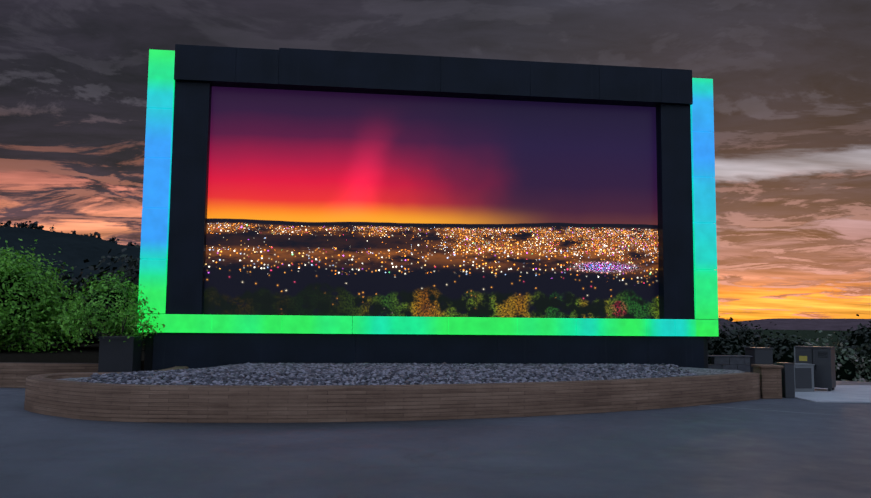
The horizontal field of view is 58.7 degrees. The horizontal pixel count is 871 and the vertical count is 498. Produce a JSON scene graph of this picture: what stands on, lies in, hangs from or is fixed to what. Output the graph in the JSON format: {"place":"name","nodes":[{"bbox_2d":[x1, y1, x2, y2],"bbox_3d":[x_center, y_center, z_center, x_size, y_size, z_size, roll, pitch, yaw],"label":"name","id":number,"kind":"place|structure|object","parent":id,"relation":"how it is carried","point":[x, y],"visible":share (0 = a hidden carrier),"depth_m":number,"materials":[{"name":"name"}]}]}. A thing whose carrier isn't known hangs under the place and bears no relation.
{"place":"outdoors","nodes":[
{"label":"outdoors","id":0,"kind":"place"},
{"bbox_2d":[0,227,760,336],"bbox_3d":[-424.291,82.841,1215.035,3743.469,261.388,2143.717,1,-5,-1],"label":"hill","id":1,"kind":"structure","parent":0,"point":[76,250],"depth_m":1181.61,"materials":[{"name":"green plant"}]},
{"bbox_2d":[0,220,747,327],"bbox_3d":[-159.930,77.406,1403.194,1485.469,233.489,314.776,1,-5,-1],"label":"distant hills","id":2,"kind":"structure","parent":1,"relation":"on","point":[34,225],"depth_m":1375.25,"materials":[{"name":"green plant"}]},
{"bbox_2d":[0,329,870,497],"bbox_3d":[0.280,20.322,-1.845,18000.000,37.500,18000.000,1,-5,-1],"label":"ground","id":3,"kind":"structure","parent":0,"point":[709,451],"depth_m":9.43,"materials":[{"name":"concrete"}]},
{"bbox_2d":[0,362,97,387],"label":"retaining wall","id":4,"kind":"structure","parent":3,"relation":"on","point":[14,374],"depth_m":17.78,"materials":[{"name":"wood"}]},
{"bbox_2d":[0,334,144,370],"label":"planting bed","id":5,"kind":"object","parent":3,"relation":"on","point":[82,353],"depth_m":22.62,"materials":[{"name":"brown soil"}]},
{"bbox_2d":[0,239,86,352],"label":"shrub","id":6,"kind":"object","parent":5,"relation":"on","point":[27,306],"visible":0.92,"depth_m":24.52,"materials":[{"name":"green plant"}]},
{"bbox_2d":[2,255,84,342],"bbox_3d":[-17.819,2.303,32.591,7.649,4.354,6.514,1,-5,-1],"label":"bush","id":7,"kind":"object","parent":5,"relation":"on","point":[68,278],"visible":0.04,"depth_m":33.50,"materials":[{"name":"green plant"}]},
{"bbox_2d":[13,269,122,348],"bbox_3d":[-12.882,2.314,28.052,5.928,3.195,4.567,1,-5,-1],"label":"dark hedge","id":8,"kind":"object","parent":5,"relation":"on","point":[83,342],"depth_m":27.34,"materials":[{"name":"green plant"}]},
{"bbox_2d":[58,244,144,349],"bbox_3d":[-10.351,1.916,26.837,6.358,4.290,5.761,1,-5,-1],"label":"bush","id":9,"kind":"object","parent":5,"relation":"on","point":[131,272],"visible":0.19,"depth_m":26.02,"materials":[{"name":"green plant"}]},
{"bbox_2d":[75,325,144,346],"bbox_3d":[-9.610,2.320,27.250,6.038,2.882,5.146,1,-5,-1],"label":"dark hedge","id":10,"kind":"object","parent":5,"relation":"on","point":[119,332],"visible":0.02,"depth_m":26.57,"materials":[{"name":"green plant"}]},
{"bbox_2d":[98,336,142,371],"bbox_3d":[-7.006,2.547,17.206,0.750,1.215,0.750,1,-5,-6],"label":"planter box","id":11,"kind":"object","parent":3,"relation":"on","point":[117,354],"visible":0.6,"depth_m":16.88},
{"bbox_2d":[51,270,164,346],"bbox_3d":[-7.273,1.387,17.343,2.597,1.822,2.030,1,-5,-1],"label":"shrub in planter","id":12,"kind":"object","parent":11,"relation":"in","point":[105,305],"visible":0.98,"depth_m":16.99,"materials":[{"name":"green plant"}]},
{"bbox_2d":[24,366,759,422],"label":"curved retaining wall","id":13,"kind":"structure","parent":3,"relation":"on","point":[50,394],"depth_m":12.70,"materials":[{"name":"wood"}]},
{"bbox_2d":[58,367,745,384],"bbox_3d":[0.140,2.548,15.598,14.700,0.200,5.305,1,-5,-7],"label":"gravel bed base","id":14,"kind":"object","parent":13,"relation":"on","point":[701,371],"visible":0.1,"depth_m":17.34,"materials":[{"name":"grey gravel"}]},
{"bbox_2d":[78,362,697,385],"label":"gravel pebbles","id":15,"kind":"object","parent":14,"relation":"on","point":[274,374],"visible":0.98,"depth_m":14.30,"materials":[{"name":"grey gravel"}]},
{"bbox_2d":[137,44,718,370],"bbox_3d":[0.113,-0.648,18.990,13.818,8.000,1.190,1,-5,-7],"label":"billboard","id":16,"kind":"object","parent":3,"relation":"on","point":[305,206],"visible":0.94,"depth_m":18.71,"materials":[{"name":"multicoloured"}]},
{"bbox_2d":[708,355,751,372],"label":"block wall","id":17,"kind":"structure","parent":3,"relation":"on","point":[733,362],"depth_m":19.91,"materials":[{"name":"grey concrete"}]},
{"bbox_2d":[707,319,759,363],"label":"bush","id":18,"kind":"object","parent":3,"relation":"on","point":[722,343],"visible":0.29,"depth_m":66.48,"materials":[{"name":"green plant"}]},
{"bbox_2d":[718,321,767,346],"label":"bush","id":19,"kind":"object","parent":3,"relation":"on","point":[747,335],"visible":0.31,"depth_m":107.57,"materials":[{"name":"green plant"}]},
{"bbox_2d":[744,347,773,372],"bbox_3d":[9.334,3.310,22.334,0.600,0.940,0.540,1,-5,-9],"label":"utility cabinet","id":20,"kind":"object","parent":3,"relation":"on","point":[761,355],"visible":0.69,"depth_m":22.13,"materials":[{"name":"grey metal"}]},
{"bbox_2d":[698,405,830,414],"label":"drain slots","id":21,"kind":"object","parent":3,"relation":"on","point":[761,409],"visible":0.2,"depth_m":14.73,"materials":[{"name":"paint"}]},
{"bbox_2d":[742,329,811,346],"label":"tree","id":22,"kind":"object","parent":3,"relation":"on","point":[763,336],"visible":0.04,"depth_m":80.38,"materials":[{"name":"green plant"}]},
{"bbox_2d":[739,322,815,364],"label":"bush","id":23,"kind":"object","parent":3,"relation":"on","point":[782,351],"visible":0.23,"depth_m":61.02,"materials":[{"name":"green plant"}]},
{"bbox_2d":[777,362,794,397],"bbox_3d":[7.814,2.921,17.257,0.240,0.765,0.340,1,-5,-4],"label":"slim cabinet","id":24,"kind":"object","parent":3,"relation":"on","point":[788,381],"visible":0.9,"depth_m":17.11,"materials":[{"name":"grey metal"}]},
{"bbox_2d":[793,330,870,381],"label":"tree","id":25,"kind":"object","parent":3,"relation":"on","point":[845,369],"visible":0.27,"depth_m":60.49,"materials":[{"name":"green plant"}]},
{"bbox_2d":[794,385,870,402],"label":"concrete pad","id":26,"kind":"object","parent":3,"relation":"on","point":[850,394],"visible":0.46,"depth_m":17.55,"materials":[{"name":"grey concrete"}]},
{"bbox_2d":[794,363,814,391],"bbox_3d":[8.700,3.077,18.572,0.570,0.650,0.470,1,-5,-5],"label":"cabinet","id":27,"kind":"object","parent":26,"relation":"on","point":[804,377],"visible":0.56,"depth_m":18.35,"materials":[{"name":"grey metal"}]},
{"bbox_2d":[793,346,835,390],"bbox_3d":[9.321,2.921,19.004,0.840,1.050,0.600,-3,-6,36],"label":"tall cabinet","id":28,"kind":"object","parent":26,"relation":"on","point":[822,358],"visible":0.77,"depth_m":18.72,"materials":[{"name":"black metal"}]},
{"bbox_2d":[822,325,859,353],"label":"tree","id":29,"kind":"object","parent":3,"relation":"on","point":[846,338],"depth_m":89.87,"materials":[{"name":"green plant"}]},
{"bbox_2d":[833,314,870,381],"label":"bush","id":30,"kind":"object","parent":3,"relation":"on","point":[860,337],"visible":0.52,"depth_m":67.32,"materials":[{"name":"green plant"}]},
{"bbox_2d":[855,339,870,378],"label":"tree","id":31,"kind":"object","parent":3,"relation":"on","point":[866,354],"visible":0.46,"depth_m":62.10,"materials":[{"name":"green plant"}]},
{"bbox_2d":[0,0,870,321],"label":"sky","id":32,"kind":"structure","parent":0,"point":[791,78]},
{"bbox_2d":[751,364,782,398],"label":"retaining wall pier","id":33,"kind":"structure","parent":0,"point":[770,381],"depth_m":16.90,"materials":[{"name":"wood"}]},
{"bbox_2d":[736,318,870,330],"bbox_3d":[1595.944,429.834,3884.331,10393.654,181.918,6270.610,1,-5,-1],"label":"hill","id":34,"kind":"structure","parent":0,"point":[812,324],"depth_m":4500.59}
]}

